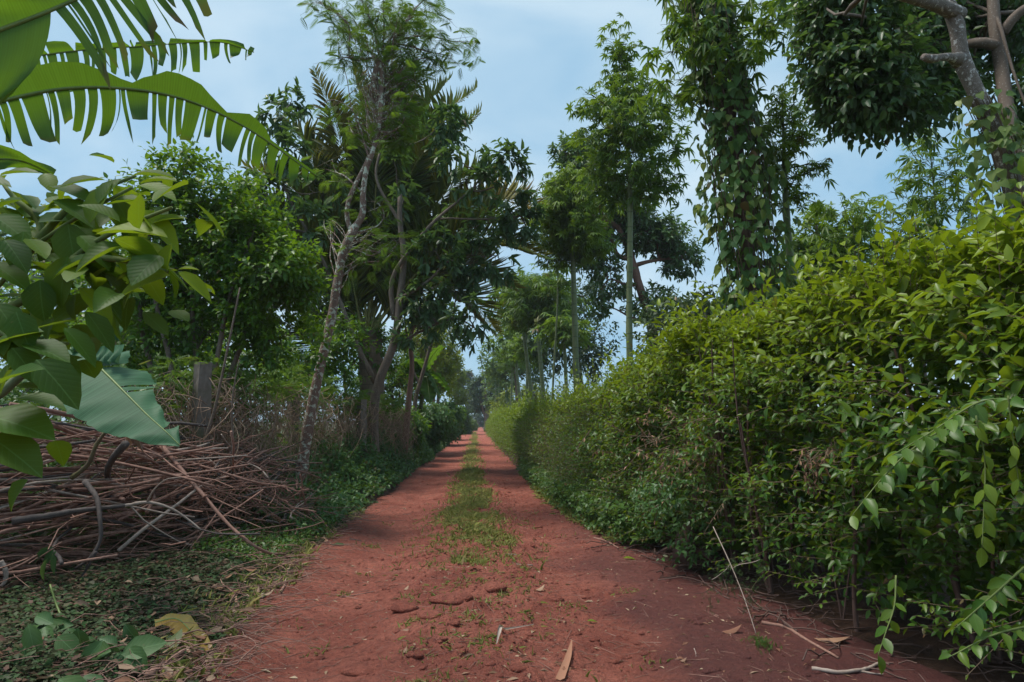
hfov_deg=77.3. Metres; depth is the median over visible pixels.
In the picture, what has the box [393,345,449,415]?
banana plant
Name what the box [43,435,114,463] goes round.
stick
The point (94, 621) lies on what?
ground cover
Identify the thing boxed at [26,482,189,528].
stick
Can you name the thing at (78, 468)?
stick
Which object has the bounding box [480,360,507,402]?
green stemmed tree
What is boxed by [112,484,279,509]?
stick
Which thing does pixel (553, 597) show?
clod
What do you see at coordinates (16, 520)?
thick branch
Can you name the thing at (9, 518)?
stick
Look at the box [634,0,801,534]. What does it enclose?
vine covered tree
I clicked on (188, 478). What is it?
stick
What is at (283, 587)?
fallen stick
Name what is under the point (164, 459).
stick
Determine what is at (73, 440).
stick
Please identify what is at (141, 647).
plant
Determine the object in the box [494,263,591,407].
green stemmed tree
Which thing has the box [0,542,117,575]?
stick
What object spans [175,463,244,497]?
stick
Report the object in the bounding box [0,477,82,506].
stick
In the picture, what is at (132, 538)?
stick
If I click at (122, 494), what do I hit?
stick
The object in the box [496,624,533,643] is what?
dry strip
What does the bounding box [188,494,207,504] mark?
stick
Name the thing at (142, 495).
stick
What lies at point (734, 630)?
dead leaf
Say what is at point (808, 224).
background tree
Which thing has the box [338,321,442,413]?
verge tree
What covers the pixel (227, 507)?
stick
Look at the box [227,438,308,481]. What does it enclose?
stick
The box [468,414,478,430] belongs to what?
roadside bush
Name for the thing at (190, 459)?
stick
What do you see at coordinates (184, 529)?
stick
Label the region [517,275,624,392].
distant tree
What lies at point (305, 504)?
stick
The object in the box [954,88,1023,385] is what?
climbing vine
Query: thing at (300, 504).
stick
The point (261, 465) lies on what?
stick
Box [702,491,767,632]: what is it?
hanging twig
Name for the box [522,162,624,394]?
green stemmed tree
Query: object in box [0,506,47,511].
stick
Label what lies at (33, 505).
stick
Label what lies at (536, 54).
sky
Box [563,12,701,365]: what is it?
green stemmed tree
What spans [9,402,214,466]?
stick
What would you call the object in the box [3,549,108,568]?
stick
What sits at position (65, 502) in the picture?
stick
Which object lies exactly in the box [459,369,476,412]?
verge tree
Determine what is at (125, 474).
stick
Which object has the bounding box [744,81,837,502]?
green stemmed tree
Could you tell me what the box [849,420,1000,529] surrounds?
leafy branch
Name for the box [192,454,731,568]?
weeds
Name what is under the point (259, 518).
stick
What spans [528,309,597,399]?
green stemmed tree
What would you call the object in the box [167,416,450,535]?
undergrowth
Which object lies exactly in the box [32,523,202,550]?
stick
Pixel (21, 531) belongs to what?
stick
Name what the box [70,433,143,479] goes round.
mossy branch
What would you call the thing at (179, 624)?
yellow banana leaf
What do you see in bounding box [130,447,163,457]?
stick
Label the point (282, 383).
fern weeds
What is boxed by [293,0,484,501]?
leaning tree
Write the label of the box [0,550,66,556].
stick
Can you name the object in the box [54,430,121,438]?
stick
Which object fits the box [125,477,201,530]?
forked branch
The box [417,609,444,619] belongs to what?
clod
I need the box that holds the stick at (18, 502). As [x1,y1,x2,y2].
[0,443,141,508]
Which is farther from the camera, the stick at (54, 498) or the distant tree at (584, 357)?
the distant tree at (584, 357)
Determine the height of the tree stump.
1.192 m
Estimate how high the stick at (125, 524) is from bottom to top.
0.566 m
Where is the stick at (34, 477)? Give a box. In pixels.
[4,473,72,478]
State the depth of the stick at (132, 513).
6.95 m
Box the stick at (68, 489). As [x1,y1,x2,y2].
[32,481,113,500]
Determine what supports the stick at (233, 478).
in the brushwood
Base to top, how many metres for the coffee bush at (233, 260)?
6.119 m
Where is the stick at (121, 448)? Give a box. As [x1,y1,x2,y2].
[103,441,129,504]
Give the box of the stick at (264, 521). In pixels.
[253,518,277,529]
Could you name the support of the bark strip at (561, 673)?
on the dirt road
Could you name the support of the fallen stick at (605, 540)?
on the dirt road
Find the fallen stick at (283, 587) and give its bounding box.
[278,557,290,593]
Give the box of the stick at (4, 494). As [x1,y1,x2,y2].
[0,480,184,495]
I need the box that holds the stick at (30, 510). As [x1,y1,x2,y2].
[0,487,129,515]
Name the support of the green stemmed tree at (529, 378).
on the ground at (920, 639)
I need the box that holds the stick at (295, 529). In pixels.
[269,519,323,533]
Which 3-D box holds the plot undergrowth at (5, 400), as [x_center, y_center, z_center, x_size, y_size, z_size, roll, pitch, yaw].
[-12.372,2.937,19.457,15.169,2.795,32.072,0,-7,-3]
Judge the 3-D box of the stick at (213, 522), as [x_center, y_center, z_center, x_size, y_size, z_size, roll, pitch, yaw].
[-3.567,2.053,7.287,0.087,0.574,1.688,-5,-8,33]
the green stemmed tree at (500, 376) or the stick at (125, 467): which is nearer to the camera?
the stick at (125, 467)
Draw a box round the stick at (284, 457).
[254,450,307,462]
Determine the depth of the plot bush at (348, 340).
15.09 m
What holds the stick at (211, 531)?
in the brushwood
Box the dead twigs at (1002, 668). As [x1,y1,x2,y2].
[586,531,1023,681]
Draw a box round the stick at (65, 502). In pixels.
[1,493,145,505]
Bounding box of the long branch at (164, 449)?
[159,446,287,555]
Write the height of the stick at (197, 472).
0.432 m
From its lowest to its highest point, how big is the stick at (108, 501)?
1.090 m
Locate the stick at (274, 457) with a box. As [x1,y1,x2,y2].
[238,447,307,466]
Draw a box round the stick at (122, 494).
[49,463,228,523]
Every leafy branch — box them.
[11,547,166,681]
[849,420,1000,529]
[874,575,905,674]
[881,395,1023,466]
[938,621,1023,668]
[944,566,1023,636]
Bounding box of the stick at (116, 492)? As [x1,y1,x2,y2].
[50,456,186,509]
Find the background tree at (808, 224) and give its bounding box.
[759,197,875,444]
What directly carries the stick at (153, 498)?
in the brushwood
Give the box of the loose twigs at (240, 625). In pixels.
[0,505,406,681]
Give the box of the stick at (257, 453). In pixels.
[214,446,288,471]
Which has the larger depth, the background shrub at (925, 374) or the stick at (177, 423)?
the background shrub at (925, 374)
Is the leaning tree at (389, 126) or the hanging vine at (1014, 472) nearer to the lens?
the hanging vine at (1014, 472)
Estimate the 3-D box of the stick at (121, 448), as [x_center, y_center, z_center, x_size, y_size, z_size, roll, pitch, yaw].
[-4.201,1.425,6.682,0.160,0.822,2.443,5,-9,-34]
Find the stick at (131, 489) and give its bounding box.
[112,478,180,495]
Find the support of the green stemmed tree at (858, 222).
on the ground at (920, 639)
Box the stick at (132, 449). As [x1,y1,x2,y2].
[81,448,208,470]
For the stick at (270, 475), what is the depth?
9.06 m
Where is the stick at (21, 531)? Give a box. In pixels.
[0,526,46,537]
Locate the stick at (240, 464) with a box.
[184,444,287,493]
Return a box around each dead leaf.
[722,624,741,633]
[815,636,849,642]
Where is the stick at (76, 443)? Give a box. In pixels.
[39,439,95,448]
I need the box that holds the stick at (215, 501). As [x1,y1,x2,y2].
[179,492,261,511]
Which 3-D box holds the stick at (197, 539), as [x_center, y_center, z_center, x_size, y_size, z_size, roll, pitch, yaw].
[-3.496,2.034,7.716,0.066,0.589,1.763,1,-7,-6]
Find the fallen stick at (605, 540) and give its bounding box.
[593,537,618,548]
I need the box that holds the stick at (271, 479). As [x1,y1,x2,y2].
[238,458,292,521]
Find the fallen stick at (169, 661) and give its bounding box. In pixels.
[144,648,186,679]
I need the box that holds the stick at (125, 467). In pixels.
[115,442,209,471]
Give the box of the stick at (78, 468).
[43,467,274,504]
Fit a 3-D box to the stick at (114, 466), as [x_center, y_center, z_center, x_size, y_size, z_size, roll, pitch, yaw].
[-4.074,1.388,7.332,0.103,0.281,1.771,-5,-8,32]
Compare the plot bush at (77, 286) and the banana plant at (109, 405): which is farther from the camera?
the plot bush at (77, 286)
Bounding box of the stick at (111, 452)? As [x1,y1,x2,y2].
[79,448,205,481]
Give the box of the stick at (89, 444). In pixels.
[55,437,118,445]
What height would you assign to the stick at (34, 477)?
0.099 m
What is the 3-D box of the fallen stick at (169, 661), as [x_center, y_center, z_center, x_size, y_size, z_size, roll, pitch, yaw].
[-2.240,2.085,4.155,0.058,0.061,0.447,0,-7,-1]
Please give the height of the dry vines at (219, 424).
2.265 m
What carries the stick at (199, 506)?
in the brushwood
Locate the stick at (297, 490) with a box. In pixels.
[285,487,308,491]
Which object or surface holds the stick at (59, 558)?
in the brushwood
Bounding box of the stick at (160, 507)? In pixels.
[97,505,240,521]
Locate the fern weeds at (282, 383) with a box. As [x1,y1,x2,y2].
[128,349,407,515]
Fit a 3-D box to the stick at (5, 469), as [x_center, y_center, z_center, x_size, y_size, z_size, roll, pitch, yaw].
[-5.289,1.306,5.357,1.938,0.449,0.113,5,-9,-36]
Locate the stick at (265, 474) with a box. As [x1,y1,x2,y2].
[214,458,268,478]
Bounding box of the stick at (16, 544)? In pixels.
[0,542,86,546]
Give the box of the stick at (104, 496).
[6,489,122,521]
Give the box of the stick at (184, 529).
[91,511,202,534]
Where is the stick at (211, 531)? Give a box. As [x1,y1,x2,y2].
[149,512,259,534]
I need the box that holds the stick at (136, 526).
[0,514,189,542]
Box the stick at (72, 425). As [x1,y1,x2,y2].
[0,401,96,430]
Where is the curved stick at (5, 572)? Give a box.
[0,560,8,586]
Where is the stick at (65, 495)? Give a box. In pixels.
[26,482,207,503]
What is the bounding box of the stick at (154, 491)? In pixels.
[104,475,196,505]
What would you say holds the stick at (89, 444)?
in the brushwood
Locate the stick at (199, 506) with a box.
[198,495,206,510]
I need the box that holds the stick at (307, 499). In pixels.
[238,493,334,505]
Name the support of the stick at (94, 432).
in the brushwood
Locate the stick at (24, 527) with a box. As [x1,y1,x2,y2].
[0,519,92,534]
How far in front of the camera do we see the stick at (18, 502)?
5.93 m
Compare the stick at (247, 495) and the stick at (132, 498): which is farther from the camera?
the stick at (247, 495)
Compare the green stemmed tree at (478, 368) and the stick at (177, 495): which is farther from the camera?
the green stemmed tree at (478, 368)
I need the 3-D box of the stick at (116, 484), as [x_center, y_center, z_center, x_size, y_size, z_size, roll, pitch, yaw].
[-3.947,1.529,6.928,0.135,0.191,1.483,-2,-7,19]
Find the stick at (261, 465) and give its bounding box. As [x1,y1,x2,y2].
[213,438,302,470]
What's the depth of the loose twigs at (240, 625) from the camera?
4.93 m
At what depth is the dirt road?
5.28 m
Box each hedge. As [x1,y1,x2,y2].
[483,388,546,464]
[507,358,655,504]
[567,155,1023,679]
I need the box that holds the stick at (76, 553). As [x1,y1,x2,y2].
[0,546,191,559]
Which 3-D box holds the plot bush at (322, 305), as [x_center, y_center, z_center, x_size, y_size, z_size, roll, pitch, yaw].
[-8.483,0.643,17.835,7.082,6.039,5.299,0,-7,-3]
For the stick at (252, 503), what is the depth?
8.50 m
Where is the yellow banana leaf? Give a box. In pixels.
[154,613,212,649]
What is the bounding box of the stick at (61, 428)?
[52,423,185,455]
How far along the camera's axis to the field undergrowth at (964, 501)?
7.18 m
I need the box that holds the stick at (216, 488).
[169,485,259,489]
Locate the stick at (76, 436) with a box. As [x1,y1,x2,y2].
[38,430,100,443]
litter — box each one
[0,508,369,681]
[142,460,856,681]
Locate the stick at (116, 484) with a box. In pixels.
[88,478,188,486]
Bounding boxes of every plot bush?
[0,199,118,409]
[0,257,187,486]
[74,263,330,409]
[164,305,377,453]
[283,294,413,438]
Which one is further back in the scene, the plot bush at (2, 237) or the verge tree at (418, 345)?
the verge tree at (418, 345)
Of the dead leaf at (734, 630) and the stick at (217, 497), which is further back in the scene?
the stick at (217, 497)
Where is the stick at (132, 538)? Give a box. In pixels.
[117,473,243,551]
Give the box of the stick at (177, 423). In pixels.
[55,421,206,436]
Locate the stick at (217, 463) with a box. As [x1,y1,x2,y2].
[214,450,220,475]
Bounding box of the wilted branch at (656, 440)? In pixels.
[574,398,812,534]
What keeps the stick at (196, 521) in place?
in the brushwood
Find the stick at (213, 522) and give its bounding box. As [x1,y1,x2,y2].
[120,489,263,560]
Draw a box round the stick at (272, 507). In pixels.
[224,501,312,518]
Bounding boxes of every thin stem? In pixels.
[198,287,240,525]
[227,360,239,528]
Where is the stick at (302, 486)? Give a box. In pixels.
[299,474,302,503]
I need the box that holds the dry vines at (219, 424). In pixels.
[80,371,418,535]
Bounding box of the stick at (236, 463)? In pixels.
[186,448,255,505]
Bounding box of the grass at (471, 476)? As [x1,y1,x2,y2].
[127,431,673,681]
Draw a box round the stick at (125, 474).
[0,472,240,499]
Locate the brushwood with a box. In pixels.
[0,413,355,599]
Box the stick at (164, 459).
[54,432,208,488]
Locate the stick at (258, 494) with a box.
[209,459,308,516]
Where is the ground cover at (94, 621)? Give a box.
[0,492,378,681]
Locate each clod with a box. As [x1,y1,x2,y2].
[340,659,391,676]
[390,601,418,612]
[392,557,405,562]
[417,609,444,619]
[428,592,473,604]
[481,582,506,592]
[541,594,563,601]
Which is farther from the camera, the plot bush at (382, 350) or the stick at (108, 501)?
the plot bush at (382, 350)
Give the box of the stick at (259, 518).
[204,503,313,523]
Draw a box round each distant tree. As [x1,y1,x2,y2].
[466,370,494,430]
[471,413,483,426]
[476,318,556,401]
[481,368,520,412]
[489,383,551,414]
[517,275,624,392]
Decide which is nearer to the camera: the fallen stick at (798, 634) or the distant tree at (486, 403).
the fallen stick at (798, 634)
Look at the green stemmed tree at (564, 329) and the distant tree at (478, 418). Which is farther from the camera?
the distant tree at (478, 418)
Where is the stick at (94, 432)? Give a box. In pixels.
[35,413,166,440]
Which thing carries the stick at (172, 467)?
in the brushwood
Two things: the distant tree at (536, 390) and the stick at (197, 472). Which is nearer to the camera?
the stick at (197, 472)
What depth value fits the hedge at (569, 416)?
13.23 m
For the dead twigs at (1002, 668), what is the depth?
5.25 m
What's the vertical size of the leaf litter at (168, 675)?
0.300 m
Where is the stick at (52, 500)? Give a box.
[0,498,94,502]
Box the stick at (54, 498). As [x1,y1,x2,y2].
[0,496,111,504]
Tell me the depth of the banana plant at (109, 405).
5.07 m
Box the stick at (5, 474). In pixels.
[0,466,80,476]
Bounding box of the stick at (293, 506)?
[263,490,316,512]
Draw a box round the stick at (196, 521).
[177,514,230,528]
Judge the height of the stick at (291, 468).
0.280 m
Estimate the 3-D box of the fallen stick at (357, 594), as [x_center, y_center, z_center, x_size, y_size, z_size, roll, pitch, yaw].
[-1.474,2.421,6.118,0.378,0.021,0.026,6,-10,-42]
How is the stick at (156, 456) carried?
in the brushwood
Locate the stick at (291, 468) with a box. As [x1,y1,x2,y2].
[256,461,321,478]
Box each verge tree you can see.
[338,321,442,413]
[395,294,448,402]
[417,329,463,405]
[442,350,469,405]
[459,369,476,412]
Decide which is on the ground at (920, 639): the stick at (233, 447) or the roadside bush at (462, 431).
the roadside bush at (462, 431)
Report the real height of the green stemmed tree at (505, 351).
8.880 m
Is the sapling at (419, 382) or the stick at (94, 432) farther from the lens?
the sapling at (419, 382)
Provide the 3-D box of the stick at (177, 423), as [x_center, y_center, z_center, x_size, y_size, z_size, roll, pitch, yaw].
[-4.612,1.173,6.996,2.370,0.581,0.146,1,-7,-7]
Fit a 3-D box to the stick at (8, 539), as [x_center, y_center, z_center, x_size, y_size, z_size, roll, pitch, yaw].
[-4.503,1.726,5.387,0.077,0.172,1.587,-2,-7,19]
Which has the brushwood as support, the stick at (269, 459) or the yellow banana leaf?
the stick at (269, 459)
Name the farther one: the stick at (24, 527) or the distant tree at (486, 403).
the distant tree at (486, 403)
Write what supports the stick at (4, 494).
in the brushwood
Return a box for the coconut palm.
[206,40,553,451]
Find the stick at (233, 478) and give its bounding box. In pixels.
[230,477,290,527]
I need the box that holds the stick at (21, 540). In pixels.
[0,536,49,563]
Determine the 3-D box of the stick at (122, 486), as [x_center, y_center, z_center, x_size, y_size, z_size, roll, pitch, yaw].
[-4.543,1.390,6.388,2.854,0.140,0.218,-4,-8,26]
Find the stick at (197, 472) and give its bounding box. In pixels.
[44,464,248,505]
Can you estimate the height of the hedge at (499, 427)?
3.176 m
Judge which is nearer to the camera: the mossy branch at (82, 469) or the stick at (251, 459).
the mossy branch at (82, 469)
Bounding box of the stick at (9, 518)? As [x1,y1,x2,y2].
[0,490,184,521]
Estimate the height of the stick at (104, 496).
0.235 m
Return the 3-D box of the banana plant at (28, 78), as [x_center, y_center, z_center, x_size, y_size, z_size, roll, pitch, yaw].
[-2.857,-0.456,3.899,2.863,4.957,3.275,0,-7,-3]
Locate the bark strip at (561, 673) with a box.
[555,639,571,679]
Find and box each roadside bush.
[386,405,432,458]
[417,399,457,447]
[436,398,465,445]
[454,405,466,439]
[462,405,474,433]
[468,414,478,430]
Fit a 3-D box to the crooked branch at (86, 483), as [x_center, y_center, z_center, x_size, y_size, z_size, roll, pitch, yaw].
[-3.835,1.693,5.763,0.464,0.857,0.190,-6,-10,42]
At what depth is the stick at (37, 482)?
6.03 m
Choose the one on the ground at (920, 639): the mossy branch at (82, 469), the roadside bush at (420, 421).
the roadside bush at (420, 421)
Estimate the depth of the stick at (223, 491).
7.91 m
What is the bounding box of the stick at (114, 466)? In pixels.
[68,447,227,478]
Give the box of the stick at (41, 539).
[0,537,80,542]
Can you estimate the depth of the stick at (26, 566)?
5.60 m
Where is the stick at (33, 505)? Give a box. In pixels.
[0,446,158,518]
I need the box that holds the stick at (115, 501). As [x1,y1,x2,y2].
[0,482,176,513]
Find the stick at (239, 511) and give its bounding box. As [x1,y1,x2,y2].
[202,493,273,515]
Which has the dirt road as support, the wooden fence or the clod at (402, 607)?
the clod at (402, 607)
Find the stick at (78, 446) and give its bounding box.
[32,438,145,459]
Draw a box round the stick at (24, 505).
[7,475,122,511]
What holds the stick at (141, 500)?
in the brushwood
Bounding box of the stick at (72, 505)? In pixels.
[52,458,162,519]
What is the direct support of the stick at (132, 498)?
in the brushwood
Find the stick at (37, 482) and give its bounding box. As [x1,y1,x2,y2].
[0,478,158,491]
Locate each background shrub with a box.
[623,278,849,387]
[822,251,1007,410]
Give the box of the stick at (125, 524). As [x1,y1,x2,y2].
[79,515,198,548]
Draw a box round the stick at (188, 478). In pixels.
[41,451,232,487]
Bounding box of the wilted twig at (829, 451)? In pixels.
[791,440,844,494]
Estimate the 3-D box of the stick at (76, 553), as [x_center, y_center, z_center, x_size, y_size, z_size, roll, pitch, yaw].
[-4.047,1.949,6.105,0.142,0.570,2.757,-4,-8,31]
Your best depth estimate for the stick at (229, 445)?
8.57 m
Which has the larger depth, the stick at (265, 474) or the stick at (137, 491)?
the stick at (265, 474)
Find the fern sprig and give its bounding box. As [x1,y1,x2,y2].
[740,627,782,652]
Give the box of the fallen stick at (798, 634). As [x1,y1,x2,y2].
[761,621,838,658]
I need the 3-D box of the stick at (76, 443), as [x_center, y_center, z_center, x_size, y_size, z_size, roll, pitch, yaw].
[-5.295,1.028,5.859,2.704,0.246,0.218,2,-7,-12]
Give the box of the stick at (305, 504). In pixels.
[300,487,317,526]
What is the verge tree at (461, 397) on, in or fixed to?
on the ground at (920, 639)
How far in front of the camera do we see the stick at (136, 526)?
6.50 m
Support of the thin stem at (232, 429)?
on the ground at (920, 639)
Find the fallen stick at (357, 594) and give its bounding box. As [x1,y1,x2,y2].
[340,590,375,597]
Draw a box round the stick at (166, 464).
[140,461,198,469]
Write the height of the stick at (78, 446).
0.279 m
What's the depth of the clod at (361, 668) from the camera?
4.11 m
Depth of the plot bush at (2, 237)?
23.20 m
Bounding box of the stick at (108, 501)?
[0,481,194,544]
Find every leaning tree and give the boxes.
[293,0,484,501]
[530,130,709,401]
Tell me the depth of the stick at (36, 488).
5.92 m
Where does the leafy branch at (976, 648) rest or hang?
attached to the hedge at (920, 301)
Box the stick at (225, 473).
[143,444,268,485]
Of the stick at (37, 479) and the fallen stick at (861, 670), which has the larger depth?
the stick at (37, 479)
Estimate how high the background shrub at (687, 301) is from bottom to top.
5.115 m
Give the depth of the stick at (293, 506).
8.68 m
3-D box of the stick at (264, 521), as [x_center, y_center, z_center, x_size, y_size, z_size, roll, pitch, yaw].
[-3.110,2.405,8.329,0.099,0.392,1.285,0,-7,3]
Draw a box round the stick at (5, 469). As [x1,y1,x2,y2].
[0,468,14,471]
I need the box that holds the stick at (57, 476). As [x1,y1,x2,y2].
[16,470,92,477]
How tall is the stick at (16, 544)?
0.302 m
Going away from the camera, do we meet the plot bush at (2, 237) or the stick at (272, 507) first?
the stick at (272, 507)
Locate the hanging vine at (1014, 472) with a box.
[996,396,1023,504]
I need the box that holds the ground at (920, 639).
[0,421,1023,681]
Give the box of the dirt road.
[193,427,959,681]
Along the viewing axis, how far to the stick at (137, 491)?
6.93 m
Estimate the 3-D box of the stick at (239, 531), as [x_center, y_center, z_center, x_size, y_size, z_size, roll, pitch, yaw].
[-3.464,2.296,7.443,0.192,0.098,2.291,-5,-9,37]
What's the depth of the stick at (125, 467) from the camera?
7.88 m
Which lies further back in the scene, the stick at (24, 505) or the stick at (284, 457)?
the stick at (284, 457)
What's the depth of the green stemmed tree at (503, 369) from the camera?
54.94 m
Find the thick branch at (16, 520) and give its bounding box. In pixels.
[11,504,124,524]
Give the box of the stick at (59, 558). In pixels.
[50,507,79,564]
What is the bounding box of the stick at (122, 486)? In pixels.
[37,478,159,490]
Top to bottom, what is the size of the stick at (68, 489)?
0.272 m
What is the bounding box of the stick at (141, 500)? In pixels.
[119,500,178,502]
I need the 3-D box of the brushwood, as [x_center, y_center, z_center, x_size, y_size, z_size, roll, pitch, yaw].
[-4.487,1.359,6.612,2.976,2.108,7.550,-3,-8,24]
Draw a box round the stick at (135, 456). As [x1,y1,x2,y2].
[81,447,184,456]
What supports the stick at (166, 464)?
in the brushwood
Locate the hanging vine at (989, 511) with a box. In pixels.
[974,416,997,566]
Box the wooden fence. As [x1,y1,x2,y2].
[8,362,366,542]
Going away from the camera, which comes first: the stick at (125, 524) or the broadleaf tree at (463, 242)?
the stick at (125, 524)
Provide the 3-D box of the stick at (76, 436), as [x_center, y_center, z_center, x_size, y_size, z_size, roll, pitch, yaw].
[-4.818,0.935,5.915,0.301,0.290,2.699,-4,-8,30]
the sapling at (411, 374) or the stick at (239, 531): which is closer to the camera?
the stick at (239, 531)
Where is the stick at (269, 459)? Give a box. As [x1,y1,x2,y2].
[238,458,301,461]
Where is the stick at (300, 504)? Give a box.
[290,491,312,517]
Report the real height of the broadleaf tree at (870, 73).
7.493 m
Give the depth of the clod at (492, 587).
5.85 m
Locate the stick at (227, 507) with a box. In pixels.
[195,486,266,512]
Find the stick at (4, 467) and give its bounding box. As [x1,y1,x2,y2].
[0,438,151,468]
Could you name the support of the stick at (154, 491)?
in the brushwood
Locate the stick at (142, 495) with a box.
[81,492,166,498]
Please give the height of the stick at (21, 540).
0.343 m
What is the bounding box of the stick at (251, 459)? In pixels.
[246,446,281,466]
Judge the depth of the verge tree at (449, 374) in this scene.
41.41 m
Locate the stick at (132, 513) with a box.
[88,470,274,534]
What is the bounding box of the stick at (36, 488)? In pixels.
[0,457,138,493]
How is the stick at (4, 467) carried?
in the brushwood
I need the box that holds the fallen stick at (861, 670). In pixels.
[812,662,883,674]
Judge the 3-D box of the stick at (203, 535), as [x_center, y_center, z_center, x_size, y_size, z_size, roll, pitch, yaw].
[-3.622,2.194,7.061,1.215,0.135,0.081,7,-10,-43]
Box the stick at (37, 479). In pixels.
[0,471,111,480]
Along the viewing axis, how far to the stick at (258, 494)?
8.59 m
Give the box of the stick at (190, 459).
[134,455,247,464]
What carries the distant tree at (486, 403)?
on the ground at (920, 639)
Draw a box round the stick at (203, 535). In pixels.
[120,527,239,553]
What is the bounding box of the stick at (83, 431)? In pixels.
[0,407,257,458]
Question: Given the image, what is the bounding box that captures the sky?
[0,0,1022,420]
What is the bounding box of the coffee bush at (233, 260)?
[70,135,337,519]
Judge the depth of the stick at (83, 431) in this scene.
7.41 m
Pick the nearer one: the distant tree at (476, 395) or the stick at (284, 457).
the stick at (284, 457)
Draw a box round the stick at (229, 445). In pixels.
[221,434,247,474]
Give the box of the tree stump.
[655,456,714,563]
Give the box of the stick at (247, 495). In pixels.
[237,468,280,499]
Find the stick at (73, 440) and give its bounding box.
[36,439,125,442]
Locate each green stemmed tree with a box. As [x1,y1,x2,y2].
[477,359,519,401]
[480,327,537,405]
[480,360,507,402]
[484,274,541,406]
[487,345,513,408]
[489,348,533,408]
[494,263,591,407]
[507,333,547,404]
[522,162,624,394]
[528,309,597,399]
[540,256,570,395]
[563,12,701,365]
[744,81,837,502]
[786,191,928,402]
[867,126,1000,403]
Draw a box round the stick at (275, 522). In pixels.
[266,505,288,524]
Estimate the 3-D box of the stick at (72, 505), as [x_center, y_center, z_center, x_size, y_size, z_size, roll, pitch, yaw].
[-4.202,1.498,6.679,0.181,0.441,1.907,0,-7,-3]
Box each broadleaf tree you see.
[236,76,550,480]
[774,0,1023,221]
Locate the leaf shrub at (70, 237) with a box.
[0,152,224,510]
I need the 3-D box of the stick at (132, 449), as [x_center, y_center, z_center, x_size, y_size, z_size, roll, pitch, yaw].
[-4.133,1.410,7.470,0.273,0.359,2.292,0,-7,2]
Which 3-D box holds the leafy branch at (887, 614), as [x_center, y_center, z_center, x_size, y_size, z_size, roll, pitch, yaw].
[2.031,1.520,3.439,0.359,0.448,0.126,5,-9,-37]
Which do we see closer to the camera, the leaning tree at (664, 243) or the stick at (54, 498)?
the stick at (54, 498)
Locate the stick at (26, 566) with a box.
[5,562,71,568]
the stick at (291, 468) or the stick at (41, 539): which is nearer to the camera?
the stick at (41, 539)
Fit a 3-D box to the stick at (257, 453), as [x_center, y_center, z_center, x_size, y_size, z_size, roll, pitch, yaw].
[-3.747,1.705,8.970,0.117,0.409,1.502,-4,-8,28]
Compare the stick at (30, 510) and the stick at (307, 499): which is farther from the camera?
the stick at (307, 499)
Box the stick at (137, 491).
[78,469,202,504]
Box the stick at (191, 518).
[182,512,220,520]
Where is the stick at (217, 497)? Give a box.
[157,459,251,514]
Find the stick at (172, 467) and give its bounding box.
[92,458,226,485]
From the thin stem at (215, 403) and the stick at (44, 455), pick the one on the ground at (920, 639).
the thin stem at (215, 403)
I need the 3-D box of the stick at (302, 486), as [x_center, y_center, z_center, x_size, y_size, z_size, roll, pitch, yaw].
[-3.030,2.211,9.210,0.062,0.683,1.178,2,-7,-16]
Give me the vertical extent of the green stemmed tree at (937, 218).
6.616 m
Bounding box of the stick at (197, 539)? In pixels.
[190,485,237,548]
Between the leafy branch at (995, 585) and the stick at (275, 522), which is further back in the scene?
the stick at (275, 522)
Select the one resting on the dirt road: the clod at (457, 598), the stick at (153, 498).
the clod at (457, 598)
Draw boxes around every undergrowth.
[0,360,343,563]
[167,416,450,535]
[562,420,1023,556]
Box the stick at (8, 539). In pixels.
[0,525,61,540]
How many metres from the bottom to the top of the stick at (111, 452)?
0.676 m
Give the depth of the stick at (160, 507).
6.91 m
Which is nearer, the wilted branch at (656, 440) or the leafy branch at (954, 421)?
the leafy branch at (954, 421)
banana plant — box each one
[0,0,315,185]
[0,326,180,445]
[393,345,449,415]
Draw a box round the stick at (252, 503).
[199,478,287,523]
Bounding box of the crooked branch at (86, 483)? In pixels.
[74,479,102,580]
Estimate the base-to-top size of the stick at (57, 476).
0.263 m
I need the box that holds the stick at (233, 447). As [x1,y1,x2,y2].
[230,431,259,509]
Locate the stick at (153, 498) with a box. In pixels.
[143,472,155,513]
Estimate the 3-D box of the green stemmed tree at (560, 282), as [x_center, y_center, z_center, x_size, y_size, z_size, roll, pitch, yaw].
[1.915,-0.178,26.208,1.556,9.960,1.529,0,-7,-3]
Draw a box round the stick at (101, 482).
[0,473,198,489]
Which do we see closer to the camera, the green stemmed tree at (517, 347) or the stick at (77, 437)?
the stick at (77, 437)
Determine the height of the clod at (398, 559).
0.096 m
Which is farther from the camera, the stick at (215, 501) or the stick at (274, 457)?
the stick at (274, 457)
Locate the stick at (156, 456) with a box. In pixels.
[54,443,223,474]
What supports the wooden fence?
on the ground at (920, 639)
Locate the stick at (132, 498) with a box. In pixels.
[0,497,176,517]
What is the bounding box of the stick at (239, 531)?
[114,523,295,553]
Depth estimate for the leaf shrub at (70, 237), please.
2.73 m
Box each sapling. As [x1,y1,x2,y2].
[401,288,454,452]
[408,301,463,410]
[416,310,466,401]
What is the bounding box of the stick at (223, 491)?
[78,483,300,513]
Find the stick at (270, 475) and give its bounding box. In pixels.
[235,464,289,479]
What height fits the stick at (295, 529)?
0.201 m
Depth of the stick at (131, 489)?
6.71 m
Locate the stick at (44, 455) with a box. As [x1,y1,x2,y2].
[41,449,220,459]

